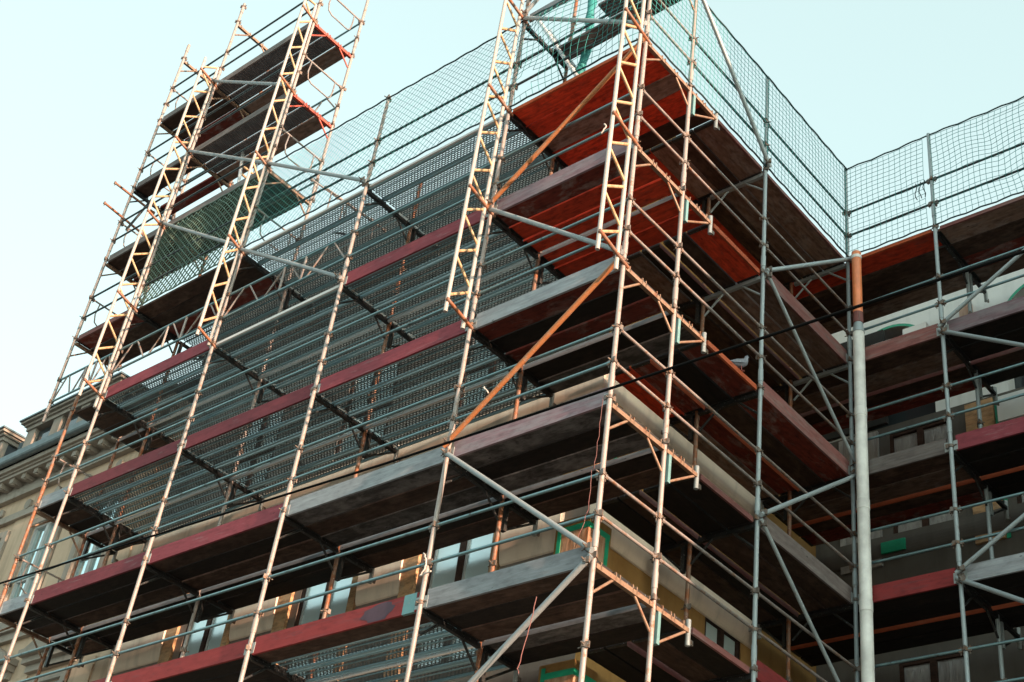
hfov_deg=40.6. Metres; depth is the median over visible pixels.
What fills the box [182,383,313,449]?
toe board
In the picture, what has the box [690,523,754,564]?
deck beam
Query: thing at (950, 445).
scaffold pole
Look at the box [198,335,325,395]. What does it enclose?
guard rail
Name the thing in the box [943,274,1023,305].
guard rail
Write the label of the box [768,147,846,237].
guard rail
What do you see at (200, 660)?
toe board
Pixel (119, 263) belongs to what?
scaffold deck
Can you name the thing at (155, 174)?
toe board
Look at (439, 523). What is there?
guard rail
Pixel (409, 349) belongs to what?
toe board
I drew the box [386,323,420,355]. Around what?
deck bracket
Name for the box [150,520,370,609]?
scaffold deck
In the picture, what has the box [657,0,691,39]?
guard rail
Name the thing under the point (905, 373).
scaffold deck
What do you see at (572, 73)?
safety net
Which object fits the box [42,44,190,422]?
scaffold pole
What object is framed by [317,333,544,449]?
scaffold deck
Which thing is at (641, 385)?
guard rail
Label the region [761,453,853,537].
guard rail
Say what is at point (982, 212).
toe board
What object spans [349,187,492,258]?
guard rail
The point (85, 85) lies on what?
sky
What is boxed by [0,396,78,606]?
scaffold pole
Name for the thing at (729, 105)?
guard rail
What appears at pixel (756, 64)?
safety net
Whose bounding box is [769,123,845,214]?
guard rail
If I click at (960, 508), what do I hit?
guard rail
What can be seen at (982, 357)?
scaffold deck
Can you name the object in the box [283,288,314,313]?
deck bracket
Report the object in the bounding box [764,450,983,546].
scaffold deck
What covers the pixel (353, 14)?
end frame
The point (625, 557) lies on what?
apartment house
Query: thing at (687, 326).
deck bracket
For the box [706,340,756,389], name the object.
toe board
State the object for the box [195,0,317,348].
lattice girder
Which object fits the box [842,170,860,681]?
scaffold pole
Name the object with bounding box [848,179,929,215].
guard rail
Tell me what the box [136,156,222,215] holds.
scaffold deck
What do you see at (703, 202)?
deck bracket
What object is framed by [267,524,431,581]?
guard rail
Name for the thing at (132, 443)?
guard rail
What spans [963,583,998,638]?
deck beam
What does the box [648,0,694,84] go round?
safety net
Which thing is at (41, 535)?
window
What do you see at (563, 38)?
guard rail
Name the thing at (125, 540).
guard rail
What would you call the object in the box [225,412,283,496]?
window
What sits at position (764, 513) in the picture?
diagonal brace
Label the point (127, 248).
toe board
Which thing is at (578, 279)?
toe board
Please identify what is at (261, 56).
toe board
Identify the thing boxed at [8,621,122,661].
guard rail
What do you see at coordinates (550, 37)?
ladder
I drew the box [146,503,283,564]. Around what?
toe board
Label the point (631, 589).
deck beam
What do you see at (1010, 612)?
scaffold deck
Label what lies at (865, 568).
pole
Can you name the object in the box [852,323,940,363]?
toe board
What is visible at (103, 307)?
guard rail
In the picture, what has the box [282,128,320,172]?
end frame
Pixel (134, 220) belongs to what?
clamped tube
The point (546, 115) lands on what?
scaffold deck
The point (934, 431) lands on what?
window
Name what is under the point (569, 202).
scaffold deck
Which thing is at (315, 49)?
scaffold deck
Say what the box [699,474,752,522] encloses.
toe board
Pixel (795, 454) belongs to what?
scaffold deck
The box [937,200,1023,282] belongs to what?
scaffold deck
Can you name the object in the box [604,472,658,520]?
guard rail
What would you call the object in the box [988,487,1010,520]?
deck bracket
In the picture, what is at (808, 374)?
guard rail
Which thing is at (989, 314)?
toe board
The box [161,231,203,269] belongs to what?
deck beam
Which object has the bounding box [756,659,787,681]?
toe board
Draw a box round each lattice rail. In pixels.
[51,352,116,402]
[112,297,225,372]
[222,233,351,318]
[301,90,340,123]
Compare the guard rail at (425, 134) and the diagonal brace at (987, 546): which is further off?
the guard rail at (425, 134)
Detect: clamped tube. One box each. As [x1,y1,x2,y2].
[103,201,143,236]
[114,181,154,213]
[125,190,160,230]
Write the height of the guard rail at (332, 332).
0.120 m
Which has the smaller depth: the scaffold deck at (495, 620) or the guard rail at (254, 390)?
the scaffold deck at (495, 620)
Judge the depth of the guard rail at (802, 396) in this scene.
19.37 m
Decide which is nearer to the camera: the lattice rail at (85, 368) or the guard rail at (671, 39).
the guard rail at (671, 39)
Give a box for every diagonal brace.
[159,220,240,247]
[188,148,266,164]
[211,78,292,85]
[238,245,341,279]
[264,159,366,182]
[440,448,593,552]
[443,255,623,447]
[468,553,593,681]
[486,204,624,253]
[487,37,645,205]
[521,0,538,14]
[521,13,647,27]
[701,0,771,167]
[759,472,855,518]
[759,518,839,681]
[764,255,851,272]
[765,271,855,467]
[937,248,1023,327]
[937,327,1023,347]
[954,513,1023,573]
[955,575,1023,603]
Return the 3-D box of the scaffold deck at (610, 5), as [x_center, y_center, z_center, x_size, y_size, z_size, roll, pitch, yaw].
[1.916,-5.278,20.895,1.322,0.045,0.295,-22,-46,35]
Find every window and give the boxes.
[0,522,53,622]
[74,494,120,576]
[178,613,227,657]
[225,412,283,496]
[284,577,352,676]
[335,364,399,459]
[414,533,493,668]
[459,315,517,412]
[704,617,739,659]
[867,335,935,431]
[890,420,953,533]
[899,653,964,681]
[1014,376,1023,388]
[1017,495,1023,503]
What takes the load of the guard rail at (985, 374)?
attached to the scaffold pole
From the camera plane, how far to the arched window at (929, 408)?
22.72 m
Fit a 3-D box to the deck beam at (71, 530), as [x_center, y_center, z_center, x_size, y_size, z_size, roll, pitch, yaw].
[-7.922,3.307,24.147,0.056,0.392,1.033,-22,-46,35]
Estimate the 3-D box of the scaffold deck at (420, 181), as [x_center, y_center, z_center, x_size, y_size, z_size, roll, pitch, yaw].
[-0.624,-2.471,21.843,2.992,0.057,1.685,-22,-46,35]
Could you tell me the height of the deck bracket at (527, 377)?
0.544 m
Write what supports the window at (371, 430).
in the apartment house at (625, 557)
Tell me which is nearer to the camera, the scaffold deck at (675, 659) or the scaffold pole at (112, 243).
the scaffold deck at (675, 659)
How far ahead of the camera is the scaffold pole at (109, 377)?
24.82 m
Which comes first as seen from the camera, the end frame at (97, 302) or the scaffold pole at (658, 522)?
the scaffold pole at (658, 522)
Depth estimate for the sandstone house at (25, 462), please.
27.95 m
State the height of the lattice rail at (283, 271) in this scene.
0.544 m
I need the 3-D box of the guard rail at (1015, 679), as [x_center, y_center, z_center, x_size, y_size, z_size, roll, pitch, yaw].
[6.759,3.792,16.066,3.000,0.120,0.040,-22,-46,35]
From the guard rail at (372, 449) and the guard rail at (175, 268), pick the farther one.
the guard rail at (175, 268)
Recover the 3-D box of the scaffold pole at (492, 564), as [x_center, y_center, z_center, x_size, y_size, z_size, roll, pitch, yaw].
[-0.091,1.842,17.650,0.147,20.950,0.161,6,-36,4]
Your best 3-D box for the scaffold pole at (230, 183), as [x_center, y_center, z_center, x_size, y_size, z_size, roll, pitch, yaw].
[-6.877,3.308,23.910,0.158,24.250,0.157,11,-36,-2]
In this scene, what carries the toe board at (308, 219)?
attached to the scaffold deck at (332, 225)
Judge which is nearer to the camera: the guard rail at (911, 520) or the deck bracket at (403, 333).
the guard rail at (911, 520)
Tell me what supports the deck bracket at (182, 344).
attached to the scaffold pole at (230, 183)
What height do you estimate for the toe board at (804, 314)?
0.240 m
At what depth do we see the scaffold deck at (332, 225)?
23.49 m
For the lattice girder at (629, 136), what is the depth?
17.64 m
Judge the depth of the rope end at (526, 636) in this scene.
14.19 m
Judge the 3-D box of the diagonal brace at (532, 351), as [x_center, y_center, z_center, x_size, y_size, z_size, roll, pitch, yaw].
[0.233,0.129,16.819,2.577,1.988,0.152,-22,-46,35]
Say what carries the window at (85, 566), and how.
in the sandstone house at (25, 462)
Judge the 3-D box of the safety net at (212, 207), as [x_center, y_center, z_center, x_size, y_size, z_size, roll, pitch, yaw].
[-5.738,-1.883,25.465,3.119,1.978,0.070,-22,-46,35]
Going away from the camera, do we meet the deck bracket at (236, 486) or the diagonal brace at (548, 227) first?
the diagonal brace at (548, 227)
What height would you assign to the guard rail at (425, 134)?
0.120 m
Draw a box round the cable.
[0,250,1023,583]
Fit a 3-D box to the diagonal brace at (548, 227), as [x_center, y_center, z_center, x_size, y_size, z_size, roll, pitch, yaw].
[0.483,-1.472,17.991,2.577,1.988,0.152,-22,-46,35]
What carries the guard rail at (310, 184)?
attached to the scaffold pole at (183, 649)
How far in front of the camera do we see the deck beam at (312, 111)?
26.57 m
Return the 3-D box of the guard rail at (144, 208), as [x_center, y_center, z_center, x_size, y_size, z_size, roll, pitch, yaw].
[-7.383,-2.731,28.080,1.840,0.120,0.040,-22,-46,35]
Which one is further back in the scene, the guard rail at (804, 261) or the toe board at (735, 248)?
the guard rail at (804, 261)
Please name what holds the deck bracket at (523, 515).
attached to the scaffold pole at (492, 564)
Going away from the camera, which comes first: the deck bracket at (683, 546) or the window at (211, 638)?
the deck bracket at (683, 546)
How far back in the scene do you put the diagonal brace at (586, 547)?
15.41 m
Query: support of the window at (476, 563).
in the apartment house at (625, 557)
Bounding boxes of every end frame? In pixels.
[18,557,63,593]
[56,457,91,500]
[92,298,115,325]
[121,222,140,246]
[148,153,183,191]
[173,89,187,121]
[257,209,297,250]
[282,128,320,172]
[305,56,341,97]
[328,0,360,29]
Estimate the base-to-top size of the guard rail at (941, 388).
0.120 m
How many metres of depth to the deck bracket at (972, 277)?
22.07 m
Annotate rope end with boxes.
[419,553,430,575]
[517,597,536,673]
[575,470,591,546]
[594,400,602,467]
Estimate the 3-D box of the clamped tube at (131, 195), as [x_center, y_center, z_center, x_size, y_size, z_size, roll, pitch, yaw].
[-7.932,-2.998,29.069,0.051,0.165,1.080,-22,-46,35]
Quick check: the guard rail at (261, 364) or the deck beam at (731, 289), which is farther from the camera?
the guard rail at (261, 364)
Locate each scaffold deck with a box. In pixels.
[0,604,111,654]
[32,563,231,644]
[40,496,145,550]
[70,449,261,539]
[74,400,174,454]
[77,315,171,364]
[106,348,284,440]
[108,234,195,285]
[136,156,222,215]
[137,256,305,352]
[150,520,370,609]
[155,654,303,681]
[162,91,245,148]
[169,172,304,255]
[184,395,395,498]
[194,96,327,182]
[216,285,412,393]
[218,24,347,113]
[245,189,436,303]
[254,608,507,681]
[286,459,528,568]
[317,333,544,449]
[345,220,556,338]
[369,117,561,245]
[425,560,685,664]
[450,401,694,519]
[476,268,701,392]
[496,149,708,276]
[512,46,714,166]
[553,0,681,59]
[587,630,748,681]
[598,0,641,17]
[602,478,752,547]
[615,342,756,420]
[627,224,758,306]
[644,120,761,202]
[665,521,850,624]
[672,390,847,500]
[679,274,845,388]
[698,172,843,285]
[762,585,1005,666]
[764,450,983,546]
[776,337,984,434]
[793,231,975,333]
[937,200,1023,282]
[945,311,1023,384]
[955,433,1023,496]
[966,571,1023,627]
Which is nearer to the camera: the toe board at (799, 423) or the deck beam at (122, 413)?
the toe board at (799, 423)
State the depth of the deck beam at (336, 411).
20.09 m
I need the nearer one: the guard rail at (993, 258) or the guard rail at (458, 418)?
the guard rail at (458, 418)
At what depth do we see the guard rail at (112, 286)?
27.00 m
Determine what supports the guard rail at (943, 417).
attached to the scaffold pole at (854, 554)
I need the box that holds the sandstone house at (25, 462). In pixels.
[0,371,200,681]
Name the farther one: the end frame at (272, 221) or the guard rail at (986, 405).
the end frame at (272, 221)
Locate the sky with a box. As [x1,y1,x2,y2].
[0,0,1023,436]
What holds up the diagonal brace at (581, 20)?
attached to the scaffold pole at (421, 600)
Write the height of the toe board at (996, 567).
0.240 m
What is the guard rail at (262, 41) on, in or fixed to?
attached to the scaffold pole at (158, 517)
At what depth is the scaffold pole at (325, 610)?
20.11 m
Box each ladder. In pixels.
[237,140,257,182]
[537,21,578,76]
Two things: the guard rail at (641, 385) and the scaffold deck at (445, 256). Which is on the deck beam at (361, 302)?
the scaffold deck at (445, 256)
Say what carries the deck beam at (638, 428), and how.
attached to the scaffold pole at (610, 397)
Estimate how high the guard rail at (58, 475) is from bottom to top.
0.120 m
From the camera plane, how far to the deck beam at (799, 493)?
20.16 m
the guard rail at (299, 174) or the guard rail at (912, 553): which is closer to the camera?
the guard rail at (912, 553)
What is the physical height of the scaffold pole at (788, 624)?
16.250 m
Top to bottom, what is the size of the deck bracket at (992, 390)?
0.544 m
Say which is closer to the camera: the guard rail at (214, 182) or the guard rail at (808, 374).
the guard rail at (808, 374)
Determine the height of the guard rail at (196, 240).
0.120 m
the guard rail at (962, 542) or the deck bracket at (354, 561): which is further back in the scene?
the deck bracket at (354, 561)
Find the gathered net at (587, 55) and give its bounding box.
[576,0,597,73]
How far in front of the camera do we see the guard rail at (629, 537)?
14.95 m
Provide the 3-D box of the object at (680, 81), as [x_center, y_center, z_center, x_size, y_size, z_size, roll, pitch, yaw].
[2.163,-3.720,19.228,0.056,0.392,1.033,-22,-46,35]
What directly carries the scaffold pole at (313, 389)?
on the pavement
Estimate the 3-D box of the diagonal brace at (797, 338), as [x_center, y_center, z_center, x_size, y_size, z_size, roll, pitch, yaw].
[4.278,0.422,19.728,0.142,1.927,2.556,-22,-46,35]
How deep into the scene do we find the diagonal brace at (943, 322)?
20.02 m
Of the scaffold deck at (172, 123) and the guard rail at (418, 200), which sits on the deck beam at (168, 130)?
the scaffold deck at (172, 123)
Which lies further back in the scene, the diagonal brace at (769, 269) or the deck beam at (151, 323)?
the deck beam at (151, 323)
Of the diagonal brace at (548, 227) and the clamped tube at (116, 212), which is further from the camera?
the clamped tube at (116, 212)
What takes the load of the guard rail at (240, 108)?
attached to the scaffold pole at (158, 517)
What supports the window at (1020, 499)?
in the apartment house at (625, 557)
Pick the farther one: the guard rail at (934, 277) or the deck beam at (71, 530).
the deck beam at (71, 530)
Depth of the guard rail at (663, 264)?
17.29 m
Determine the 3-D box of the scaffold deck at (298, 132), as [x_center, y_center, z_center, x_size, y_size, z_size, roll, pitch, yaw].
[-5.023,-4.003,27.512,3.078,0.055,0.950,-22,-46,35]
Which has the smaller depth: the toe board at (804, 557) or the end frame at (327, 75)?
the toe board at (804, 557)
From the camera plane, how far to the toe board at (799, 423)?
19.17 m
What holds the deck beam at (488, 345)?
attached to the scaffold pole at (421, 600)
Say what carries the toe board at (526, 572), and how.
attached to the scaffold pole at (610, 397)
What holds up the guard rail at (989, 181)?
attached to the scaffold pole at (950, 445)
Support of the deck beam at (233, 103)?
attached to the scaffold pole at (109, 377)
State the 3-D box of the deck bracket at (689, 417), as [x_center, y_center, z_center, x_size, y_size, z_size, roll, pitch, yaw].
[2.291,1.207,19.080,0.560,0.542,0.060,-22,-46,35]
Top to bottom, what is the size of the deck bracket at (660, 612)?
0.544 m
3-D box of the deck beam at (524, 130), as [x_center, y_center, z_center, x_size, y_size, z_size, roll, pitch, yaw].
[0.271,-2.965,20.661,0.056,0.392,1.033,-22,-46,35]
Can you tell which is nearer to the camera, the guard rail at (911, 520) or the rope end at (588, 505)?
the rope end at (588, 505)
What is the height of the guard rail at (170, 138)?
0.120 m
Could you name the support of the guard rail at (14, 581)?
attached to the scaffold pole at (109, 377)
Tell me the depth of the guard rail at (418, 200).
20.81 m
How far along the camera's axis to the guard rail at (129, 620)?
18.95 m
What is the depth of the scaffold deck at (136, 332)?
26.60 m
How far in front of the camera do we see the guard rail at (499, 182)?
18.87 m
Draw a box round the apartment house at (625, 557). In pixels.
[107,137,1023,681]
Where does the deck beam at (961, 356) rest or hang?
attached to the scaffold pole at (980, 422)
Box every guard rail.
[7,573,35,586]
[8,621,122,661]
[17,546,45,559]
[17,653,112,681]
[39,529,151,575]
[46,467,73,483]
[49,500,160,548]
[55,443,82,458]
[77,419,186,470]
[83,288,139,319]
[86,393,194,445]
[91,267,147,299]
[114,208,168,242]
[117,613,254,657]
[121,192,174,223]
[126,577,263,625]
[141,139,189,170]
[142,230,246,288]
[148,120,200,153]
[150,209,253,267]
[156,479,288,532]
[164,448,296,503]
[166,70,218,104]
[172,148,272,208]
[173,53,224,89]
[178,129,278,190]
[186,170,204,181]
[190,363,318,421]
[197,75,295,136]
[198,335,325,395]
[204,56,301,118]
[221,7,313,69]
[227,0,307,52]
[250,162,369,230]
[257,141,375,209]
[259,562,423,616]
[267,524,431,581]
[286,163,319,181]
[292,419,449,482]
[297,182,314,191]
[300,388,456,451]
[322,294,472,364]
[329,266,477,336]
[334,23,359,39]
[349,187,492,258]
[355,158,497,234]
[373,88,509,164]
[378,66,514,142]
[429,511,594,567]
[436,472,598,529]
[454,360,610,423]
[460,326,613,390]
[477,229,623,297]
[482,198,626,268]
[497,114,635,186]
[501,88,638,160]
[514,13,645,88]
[518,0,636,64]
[600,515,655,560]
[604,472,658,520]
[615,360,666,409]
[619,330,668,375]
[629,229,675,278]
[632,200,677,248]
[640,116,683,163]
[643,89,685,137]
[650,16,690,63]
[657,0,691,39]
[659,558,753,633]
[661,519,754,594]
[669,408,757,486]
[672,374,757,453]
[678,278,760,359]
[681,248,760,329]
[686,166,762,246]
[688,139,763,220]
[693,65,764,145]
[695,41,765,123]
[757,630,826,681]
[758,592,856,672]
[760,485,853,569]
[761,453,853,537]
[763,361,851,445]
[764,329,850,417]
[766,222,848,308]
[766,248,848,335]
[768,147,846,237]
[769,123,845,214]
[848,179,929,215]
[849,204,930,238]
[851,276,935,311]
[851,302,938,336]
[853,385,944,416]
[853,414,946,445]
[856,509,952,537]
[856,542,955,570]
[859,647,962,671]
[933,142,1023,181]
[935,168,1023,204]
[940,246,1023,275]
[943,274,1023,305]
[949,362,1023,389]
[951,393,1023,418]
[958,491,1023,512]
[960,526,1023,546]
[968,637,1023,653]
[995,677,1023,681]
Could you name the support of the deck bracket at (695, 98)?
attached to the scaffold pole at (658, 522)
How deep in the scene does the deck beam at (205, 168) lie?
28.33 m
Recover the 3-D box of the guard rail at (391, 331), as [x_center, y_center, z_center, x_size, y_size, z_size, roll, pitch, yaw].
[-1.628,-0.147,19.295,2.950,0.120,0.040,-22,-46,35]
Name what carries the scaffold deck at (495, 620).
on the deck beam at (449, 628)
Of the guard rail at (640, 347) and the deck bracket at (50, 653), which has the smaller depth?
the guard rail at (640, 347)
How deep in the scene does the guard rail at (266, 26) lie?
29.13 m
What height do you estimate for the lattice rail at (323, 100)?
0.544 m
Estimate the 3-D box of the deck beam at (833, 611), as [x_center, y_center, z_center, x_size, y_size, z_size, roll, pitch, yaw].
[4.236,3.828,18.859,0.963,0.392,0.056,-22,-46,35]
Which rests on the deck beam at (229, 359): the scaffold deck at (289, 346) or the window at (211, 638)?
the scaffold deck at (289, 346)
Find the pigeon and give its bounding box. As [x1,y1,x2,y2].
[730,356,748,371]
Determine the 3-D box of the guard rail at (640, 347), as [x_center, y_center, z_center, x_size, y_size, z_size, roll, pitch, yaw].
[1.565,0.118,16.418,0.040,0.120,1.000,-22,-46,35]
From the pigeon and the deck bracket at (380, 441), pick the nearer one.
the pigeon
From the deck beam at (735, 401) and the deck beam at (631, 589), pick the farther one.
the deck beam at (735, 401)
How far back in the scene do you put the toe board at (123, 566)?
21.36 m
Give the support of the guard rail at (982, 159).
attached to the scaffold pole at (950, 445)
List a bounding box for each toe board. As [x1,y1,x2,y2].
[0,593,28,615]
[29,552,145,604]
[37,486,67,509]
[68,439,180,496]
[78,310,131,340]
[92,678,105,681]
[104,338,212,398]
[108,228,161,261]
[110,639,248,681]
[136,153,188,188]
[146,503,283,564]
[162,87,212,121]
[166,168,266,228]
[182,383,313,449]
[193,93,289,154]
[216,285,338,345]
[217,23,311,86]
[245,189,363,252]
[250,592,419,655]
[285,447,445,516]
[316,317,469,393]
[343,211,487,285]
[370,113,505,186]
[423,547,589,608]
[451,387,607,456]
[473,256,620,329]
[494,138,632,214]
[513,45,642,112]
[529,0,568,21]
[691,627,748,672]
[692,90,761,170]
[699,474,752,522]
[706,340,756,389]
[712,224,759,273]
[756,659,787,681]
[759,517,853,603]
[762,381,850,475]
[765,267,847,363]
[767,173,843,257]
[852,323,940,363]
[855,438,948,474]
[858,568,957,604]
[861,229,931,258]
[940,195,1023,229]
[945,296,1023,334]
[953,416,1023,450]
[963,552,1023,581]
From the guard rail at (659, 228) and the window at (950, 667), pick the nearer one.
the guard rail at (659, 228)
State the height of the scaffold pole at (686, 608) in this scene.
16.250 m
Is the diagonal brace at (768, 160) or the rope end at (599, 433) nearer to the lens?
the rope end at (599, 433)
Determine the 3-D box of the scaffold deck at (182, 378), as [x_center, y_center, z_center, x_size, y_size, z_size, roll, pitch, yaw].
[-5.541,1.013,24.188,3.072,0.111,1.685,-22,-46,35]
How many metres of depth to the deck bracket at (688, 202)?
18.58 m
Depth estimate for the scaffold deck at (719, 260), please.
19.64 m
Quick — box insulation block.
[902,322,928,334]
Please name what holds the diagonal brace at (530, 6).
attached to the scaffold pole at (610, 397)
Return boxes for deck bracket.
[44,642,83,667]
[76,632,115,658]
[80,537,118,562]
[113,525,148,551]
[144,429,173,450]
[176,341,205,366]
[195,594,235,623]
[227,482,265,510]
[256,380,291,408]
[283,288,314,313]
[335,551,375,583]
[362,430,399,462]
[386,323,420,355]
[410,227,439,257]
[478,646,520,681]
[500,499,539,536]
[520,371,555,406]
[537,258,563,284]
[553,158,565,172]
[651,542,687,573]
[653,605,692,646]
[661,413,694,441]
[664,449,700,489]
[674,314,707,354]
[678,300,700,324]
[683,195,713,235]
[690,91,719,130]
[694,197,706,213]
[757,619,786,649]
[760,494,787,522]
[773,384,788,403]
[969,271,988,302]
[978,372,998,405]
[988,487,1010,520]
[1000,617,1023,649]
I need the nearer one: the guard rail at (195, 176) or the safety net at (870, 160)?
the safety net at (870, 160)
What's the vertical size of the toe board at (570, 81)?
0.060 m
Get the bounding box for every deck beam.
[0,617,48,658]
[22,605,80,648]
[31,510,84,551]
[62,497,115,540]
[70,342,116,381]
[97,399,147,442]
[101,263,145,302]
[130,190,171,219]
[130,312,177,352]
[140,564,198,612]
[156,123,188,147]
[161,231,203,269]
[176,450,229,497]
[180,61,210,85]
[187,157,228,191]
[209,347,258,393]
[212,89,249,117]
[235,24,266,51]
[238,254,285,300]
[243,655,304,681]
[265,170,309,215]
[279,516,338,570]
[289,94,331,137]
[311,394,364,447]
[312,24,350,67]
[338,286,388,338]
[363,189,410,240]
[417,609,480,670]
[445,460,502,520]
[468,331,521,389]
[489,217,538,273]
[507,116,552,171]
[524,25,566,77]
[593,562,653,631]
[609,403,664,470]
[623,266,673,331]
[636,147,682,210]
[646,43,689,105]
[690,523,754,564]
[698,392,757,432]
[704,276,760,316]
[710,173,762,212]
[713,674,750,681]
[791,604,853,640]
[792,480,850,513]
[793,364,847,400]
[794,263,845,297]
[937,231,967,283]
[945,335,976,388]
[954,451,987,505]
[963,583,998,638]
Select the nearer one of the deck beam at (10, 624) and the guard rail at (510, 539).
the guard rail at (510, 539)
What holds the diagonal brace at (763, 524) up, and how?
attached to the scaffold pole at (753, 670)
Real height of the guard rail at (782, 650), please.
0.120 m
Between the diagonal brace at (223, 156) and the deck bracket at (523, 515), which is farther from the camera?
the diagonal brace at (223, 156)
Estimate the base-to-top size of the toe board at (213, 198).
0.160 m
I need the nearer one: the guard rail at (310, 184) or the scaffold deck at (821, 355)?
the scaffold deck at (821, 355)
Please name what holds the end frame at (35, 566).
attached to the scaffold pole at (72, 575)
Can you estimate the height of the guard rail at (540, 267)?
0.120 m
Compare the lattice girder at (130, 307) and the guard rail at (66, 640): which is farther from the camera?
the lattice girder at (130, 307)
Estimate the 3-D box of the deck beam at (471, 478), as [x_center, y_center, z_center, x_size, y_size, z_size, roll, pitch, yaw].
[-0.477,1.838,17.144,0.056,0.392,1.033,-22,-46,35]
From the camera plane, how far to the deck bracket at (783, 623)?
19.28 m
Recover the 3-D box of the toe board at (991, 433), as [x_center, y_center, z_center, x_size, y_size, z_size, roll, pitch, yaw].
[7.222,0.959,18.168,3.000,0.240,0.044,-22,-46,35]
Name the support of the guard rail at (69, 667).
attached to the scaffold pole at (158, 517)
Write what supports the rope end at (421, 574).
attached to the scaffold pole at (421, 600)
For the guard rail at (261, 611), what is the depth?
16.89 m
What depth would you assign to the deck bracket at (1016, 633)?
18.57 m
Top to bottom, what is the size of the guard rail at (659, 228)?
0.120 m
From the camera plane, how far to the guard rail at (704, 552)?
16.10 m
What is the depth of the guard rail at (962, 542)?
17.90 m
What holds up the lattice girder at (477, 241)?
attached to the scaffold pole at (421, 600)
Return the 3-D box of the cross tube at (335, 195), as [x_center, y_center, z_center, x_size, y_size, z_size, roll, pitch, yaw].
[-2.957,-2.314,24.764,0.036,0.470,1.134,-26,-48,38]
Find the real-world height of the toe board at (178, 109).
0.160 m
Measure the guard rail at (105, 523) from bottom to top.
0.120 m
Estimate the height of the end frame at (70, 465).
0.563 m
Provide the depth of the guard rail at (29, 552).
23.13 m
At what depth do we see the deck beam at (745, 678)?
16.15 m
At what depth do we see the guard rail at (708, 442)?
16.98 m
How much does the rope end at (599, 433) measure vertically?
0.950 m
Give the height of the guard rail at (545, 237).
0.120 m
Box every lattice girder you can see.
[78,57,218,408]
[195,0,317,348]
[443,0,529,331]
[595,0,650,270]
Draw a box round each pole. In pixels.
[0,3,246,681]
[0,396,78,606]
[34,436,121,681]
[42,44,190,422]
[62,70,268,681]
[105,0,322,681]
[118,104,214,370]
[180,0,368,657]
[238,94,391,681]
[305,185,421,681]
[404,0,530,681]
[474,0,577,681]
[578,0,651,681]
[645,0,698,681]
[681,197,710,622]
[748,76,770,681]
[785,282,792,681]
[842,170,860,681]
[851,249,874,681]
[926,133,970,681]
[965,272,1006,680]
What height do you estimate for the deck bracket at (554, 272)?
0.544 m
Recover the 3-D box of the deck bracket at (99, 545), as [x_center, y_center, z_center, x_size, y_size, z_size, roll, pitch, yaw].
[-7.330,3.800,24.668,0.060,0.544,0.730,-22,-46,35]
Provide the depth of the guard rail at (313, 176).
23.65 m
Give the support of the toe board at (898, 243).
attached to the scaffold deck at (902, 266)
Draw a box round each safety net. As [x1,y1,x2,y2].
[137,171,265,306]
[243,98,386,247]
[366,20,522,182]
[508,0,642,107]
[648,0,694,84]
[693,3,769,166]
[768,78,847,256]
[844,136,932,256]
[929,96,1023,224]
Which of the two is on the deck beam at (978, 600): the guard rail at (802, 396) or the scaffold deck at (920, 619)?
the scaffold deck at (920, 619)
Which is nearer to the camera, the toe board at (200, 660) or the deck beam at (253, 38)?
the toe board at (200, 660)
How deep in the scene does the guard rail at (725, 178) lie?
19.62 m
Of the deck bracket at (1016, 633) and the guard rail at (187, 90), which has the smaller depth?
the deck bracket at (1016, 633)
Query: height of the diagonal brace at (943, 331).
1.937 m
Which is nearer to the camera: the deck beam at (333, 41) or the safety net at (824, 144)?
the safety net at (824, 144)
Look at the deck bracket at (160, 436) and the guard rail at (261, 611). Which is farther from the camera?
the deck bracket at (160, 436)
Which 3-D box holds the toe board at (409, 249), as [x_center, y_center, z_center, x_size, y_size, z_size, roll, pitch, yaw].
[-1.415,-1.379,20.224,2.950,0.240,0.044,-22,-46,35]
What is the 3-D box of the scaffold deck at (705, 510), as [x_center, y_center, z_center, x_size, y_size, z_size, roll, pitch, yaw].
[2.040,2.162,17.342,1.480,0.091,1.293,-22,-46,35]
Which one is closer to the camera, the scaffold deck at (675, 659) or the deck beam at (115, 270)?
the scaffold deck at (675, 659)
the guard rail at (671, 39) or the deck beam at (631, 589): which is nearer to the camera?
the deck beam at (631, 589)
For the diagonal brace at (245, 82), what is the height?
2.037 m
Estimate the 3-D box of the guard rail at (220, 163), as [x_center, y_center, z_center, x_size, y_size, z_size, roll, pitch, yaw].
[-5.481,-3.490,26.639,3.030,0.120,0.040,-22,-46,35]
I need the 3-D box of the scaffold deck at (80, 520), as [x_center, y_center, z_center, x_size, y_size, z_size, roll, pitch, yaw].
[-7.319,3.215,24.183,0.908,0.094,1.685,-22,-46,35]
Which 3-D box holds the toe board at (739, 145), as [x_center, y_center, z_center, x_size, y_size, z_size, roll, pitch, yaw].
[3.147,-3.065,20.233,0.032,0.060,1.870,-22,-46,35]
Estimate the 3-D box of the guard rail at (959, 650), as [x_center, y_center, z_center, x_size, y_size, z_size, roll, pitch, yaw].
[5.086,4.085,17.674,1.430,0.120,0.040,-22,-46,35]
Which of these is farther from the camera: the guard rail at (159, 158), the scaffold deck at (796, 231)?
the guard rail at (159, 158)
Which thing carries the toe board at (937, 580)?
attached to the scaffold pole at (854, 554)
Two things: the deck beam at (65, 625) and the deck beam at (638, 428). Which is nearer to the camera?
the deck beam at (638, 428)
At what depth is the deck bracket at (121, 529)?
24.10 m
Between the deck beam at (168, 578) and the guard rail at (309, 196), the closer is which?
the deck beam at (168, 578)
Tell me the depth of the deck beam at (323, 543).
18.94 m

